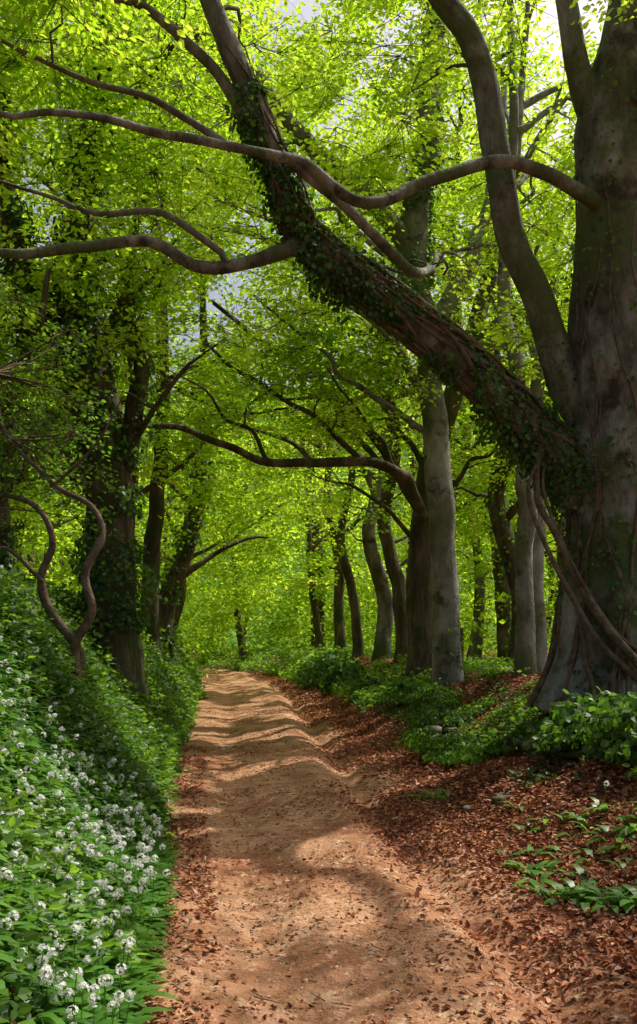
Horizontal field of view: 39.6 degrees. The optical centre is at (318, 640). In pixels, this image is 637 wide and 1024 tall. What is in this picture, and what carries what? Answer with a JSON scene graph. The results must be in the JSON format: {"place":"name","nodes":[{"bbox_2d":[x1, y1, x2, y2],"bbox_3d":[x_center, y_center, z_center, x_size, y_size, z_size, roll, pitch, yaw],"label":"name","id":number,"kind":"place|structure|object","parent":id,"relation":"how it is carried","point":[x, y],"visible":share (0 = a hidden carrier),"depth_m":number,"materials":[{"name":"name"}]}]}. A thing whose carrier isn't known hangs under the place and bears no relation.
{"place":"outdoors","nodes":[
{"label":"outdoors","id":0,"kind":"place"},
{"bbox_2d":[10,385,556,650],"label":"background hill","id":1,"kind":"structure","parent":0,"point":[233,633],"depth_m":107.07,"materials":[{"name":"green plant"}]},
{"bbox_2d":[0,0,607,389],"label":"sky","id":2,"kind":"structure","parent":0,"point":[306,11],"materials":[{"name":"white"}]},
{"bbox_2d":[0,601,636,1023],"bbox_3d":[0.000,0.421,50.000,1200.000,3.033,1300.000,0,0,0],"label":"ground","id":3,"kind":"structure","parent":0,"point":[602,793],"depth_m":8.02,"materials":[{"name":"brown plant"}]},
{"bbox_2d":[0,258,95,578],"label":"ivy clad tree","id":4,"kind":"object","parent":3,"relation":"on","point":[6,535],"visible":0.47,"depth_m":11.14,"materials":[{"name":"green plant"}]},
{"bbox_2d":[0,257,125,572],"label":"ash tree","id":5,"kind":"object","parent":3,"relation":"on","point":[6,319],"visible":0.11,"depth_m":26.90,"materials":[{"name":"green plant"}]},
{"bbox_2d":[0,283,127,683],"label":"twisted shrub","id":6,"kind":"object","parent":3,"relation":"on","point":[13,438],"visible":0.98,"depth_m":9.05,"materials":[{"name":"green plant"}]},
{"bbox_2d":[0,571,207,1023],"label":"bank ivy","id":7,"kind":"object","parent":3,"relation":"on","point":[20,1009],"visible":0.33,"depth_m":7.36,"materials":[{"name":"green plant"}]},
{"bbox_2d":[0,166,288,593],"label":"ash tree","id":8,"kind":"object","parent":3,"relation":"on","point":[135,474],"visible":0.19,"depth_m":19.32,"materials":[{"name":"green plant"}]},
{"bbox_2d":[0,0,304,693],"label":"ivy clad tree","id":9,"kind":"object","parent":3,"relation":"on","point":[118,624],"visible":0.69,"depth_m":13.43,"materials":[{"name":"green plant"}]},
{"bbox_2d":[2,244,305,678],"bbox_3d":[-5.041,-5.102,23.803,9.771,12.417,7.811,0,0,0],"label":"ash tree","id":10,"kind":"object","parent":3,"relation":"on","point":[196,503],"visible":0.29,"depth_m":24.64,"materials":[{"name":"green plant"}]},
{"bbox_2d":[78,410,300,627],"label":"ash tree","id":11,"kind":"object","parent":3,"relation":"on","point":[189,585],"visible":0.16,"depth_m":37.53,"materials":[{"name":"green plant"}]},
{"bbox_2d":[135,476,246,619],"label":"ash tree","id":12,"kind":"object","parent":3,"relation":"on","point":[165,541],"visible":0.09,"depth_m":46.18,"materials":[{"name":"green plant"}]},
{"bbox_2d":[0,0,394,408],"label":"ash tree","id":13,"kind":"object","parent":3,"relation":"on","point":[41,199],"visible":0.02,"depth_m":31.93,"materials":[{"name":"green plant"}]},
{"bbox_2d":[77,339,321,630],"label":"ash tree","id":14,"kind":"object","parent":3,"relation":"on","point":[178,612],"visible":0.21,"depth_m":32.63,"materials":[{"name":"green plant"}]},
{"bbox_2d":[7,0,438,669],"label":"ash tree","id":15,"kind":"object","parent":3,"relation":"on","point":[153,534],"visible":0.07,"depth_m":20.83,"materials":[{"name":"green plant"}]},
{"bbox_2d":[176,403,383,656],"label":"beech tree","id":16,"kind":"object","parent":3,"relation":"on","point":[317,624],"visible":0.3,"depth_m":43.05,"materials":[{"name":"green plant"}]},
{"bbox_2d":[164,355,405,655],"bbox_3d":[-1.225,-5.669,37.644,9.114,13.285,8.308,0,0,42],"label":"beech tree","id":17,"kind":"object","parent":3,"relation":"on","point":[340,640],"visible":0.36,"depth_m":37.83,"materials":[{"name":"green plant"}]},
{"bbox_2d":[0,50,595,676],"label":"background woodland","id":18,"kind":"object","parent":3,"relation":"on","point":[238,620],"visible":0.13,"depth_m":51.36,"materials":[{"name":"green plant"}]},
{"bbox_2d":[59,131,570,677],"bbox_3d":[1.876,-5.598,19.037,14.814,13.471,9.620,0,0,0],"label":"beech tree","id":19,"kind":"object","parent":3,"relation":"on","point":[419,611],"visible":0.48,"depth_m":18.00,"materials":[{"name":"green plant"}]},
{"bbox_2d":[0,0,636,712],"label":"beech tree","id":20,"kind":"object","parent":3,"relation":"on","point":[578,462],"visible":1,"depth_m":10.60,"materials":[{"name":"green plant"}]},
{"bbox_2d":[0,565,636,1023],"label":"ramsons plants","id":21,"kind":"object","parent":3,"relation":"on","point":[104,995],"visible":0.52,"depth_m":5.44,"materials":[{"name":"green plant"}]},
{"bbox_2d":[0,567,636,985],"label":"woodland undergrowth","id":22,"kind":"object","parent":3,"relation":"on","point":[300,655],"visible":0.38,"depth_m":9.87,"materials":[{"name":"green plant"}]},
{"bbox_2d":[34,0,608,686],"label":"beech tree","id":23,"kind":"object","parent":3,"relation":"on","point":[446,652],"visible":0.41,"depth_m":16.76,"materials":[{"name":"green plant"}]},
{"bbox_2d":[154,261,549,661],"bbox_3d":[1.461,-6.141,30.938,14.379,14.364,7.262,0,0,0],"label":"beech tree","id":24,"kind":"object","parent":3,"relation":"on","point":[384,627],"visible":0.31,"depth_m":30.71,"materials":[{"name":"green plant"}]},
{"bbox_2d":[246,297,471,660],"bbox_3d":[1.387,-6.465,32.458,8.667,14.680,7.322,0,0,0],"label":"beech tree","id":25,"kind":"object","parent":3,"relation":"on","point":[357,634],"visible":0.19,"depth_m":32.64,"materials":[{"name":"green plant"}]},
{"bbox_2d":[171,232,559,660],"bbox_3d":[2.147,-5.716,25.964,12.730,13.118,7.077,0,0,-12],"label":"beech tree","id":26,"kind":"object","parent":3,"relation":"on","point":[392,564],"visible":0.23,"depth_m":25.83,"materials":[{"name":"green plant"}]},
{"bbox_2d":[141,0,597,326],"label":"beech tree","id":27,"kind":"object","parent":3,"relation":"on","point":[364,91],"visible":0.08,"depth_m":23.23,"materials":[{"name":"green plant"}]},
{"bbox_2d":[247,0,575,658],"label":"beech tree","id":28,"kind":"object","parent":3,"relation":"on","point":[502,632],"visible":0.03,"depth_m":32.69,"materials":[{"name":"green plant"}]},
{"bbox_2d":[327,238,558,566],"bbox_3d":[4.450,-6.209,29.012,8.743,14.216,8.305,0,0,0],"label":"beech tree","id":29,"kind":"object","parent":3,"relation":"on","point":[399,401],"visible":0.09,"depth_m":28.62,"materials":[{"name":"green plant"}]},
{"bbox_2d":[292,644,636,790],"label":"ground ivy","id":30,"kind":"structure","parent":3,"relation":"on","point":[599,727],"depth_m":10.83,"materials":[{"name":"green plant"}]},
{"bbox_2d":[358,88,575,662],"bbox_3d":[4.489,-5.710,21.800,7.648,13.211,7.061,0,0,32],"label":"beech tree","id":31,"kind":"object","parent":3,"relation":"on","point":[501,517],"visible":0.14,"depth_m":21.85,"materials":[{"name":"green plant"}]},
{"bbox_2d":[335,0,602,674],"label":"beech tree","id":32,"kind":"object","parent":3,"relation":"on","point":[525,644],"visible":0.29,"depth_m":15.19,"materials":[{"name":"green plant"}]},
{"bbox_2d":[391,318,554,656],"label":"beech tree","id":33,"kind":"object","parent":3,"relation":"on","point":[482,567],"visible":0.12,"depth_m":35.86,"materials":[{"name":"green plant"}]},
{"bbox_2d":[353,1,593,673],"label":"beech tree","id":34,"kind":"object","parent":3,"relation":"on","point":[536,389],"visible":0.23,"depth_m":15.99,"materials":[{"name":"green plant"}]},
{"bbox_2d":[389,695,590,812],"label":"stone wall","id":35,"kind":"structure","parent":3,"relation":"on","point":[570,753],"depth_m":9.69,"materials":[{"name":"grey stone"}]},
{"bbox_2d":[419,205,575,556],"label":"beech tree","id":36,"kind":"object","parent":3,"relation":"on","point":[486,467],"visible":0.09,"depth_m":25.75,"materials":[{"name":"green plant"}]},
{"bbox_2d":[460,246,571,570],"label":"beech tree","id":37,"kind":"object","parent":3,"relation":"on","point":[559,557],"visible":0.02,"depth_m":31.07,"materials":[{"name":"green plant"}]},
{"bbox_2d":[481,357,555,577],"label":"beech tree","id":38,"kind":"object","parent":3,"relation":"on","point":[548,533],"visible":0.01,"depth_m":37.94,"materials":[{"name":"green plant"}]},
{"bbox_2d":[524,142,574,414],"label":"beech tree","id":39,"kind":"object","parent":3,"relation":"on","point":[542,148],"visible":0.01,"depth_m":19.02,"materials":[{"name":"green plant"}]},
{"bbox_2d":[137,668,636,1023],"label":"dirt path","id":40,"kind":"structure","parent":0,"point":[235,692],"depth_m":5.64,"materials":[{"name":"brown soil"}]},
{"bbox_2d":[144,730,635,1023],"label":"fallen twigs","id":41,"kind":"object","parent":40,"relation":"on","point":[352,893],"visible":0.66,"depth_m":6.15,"materials":[{"name":"brown wood"}]}
]}

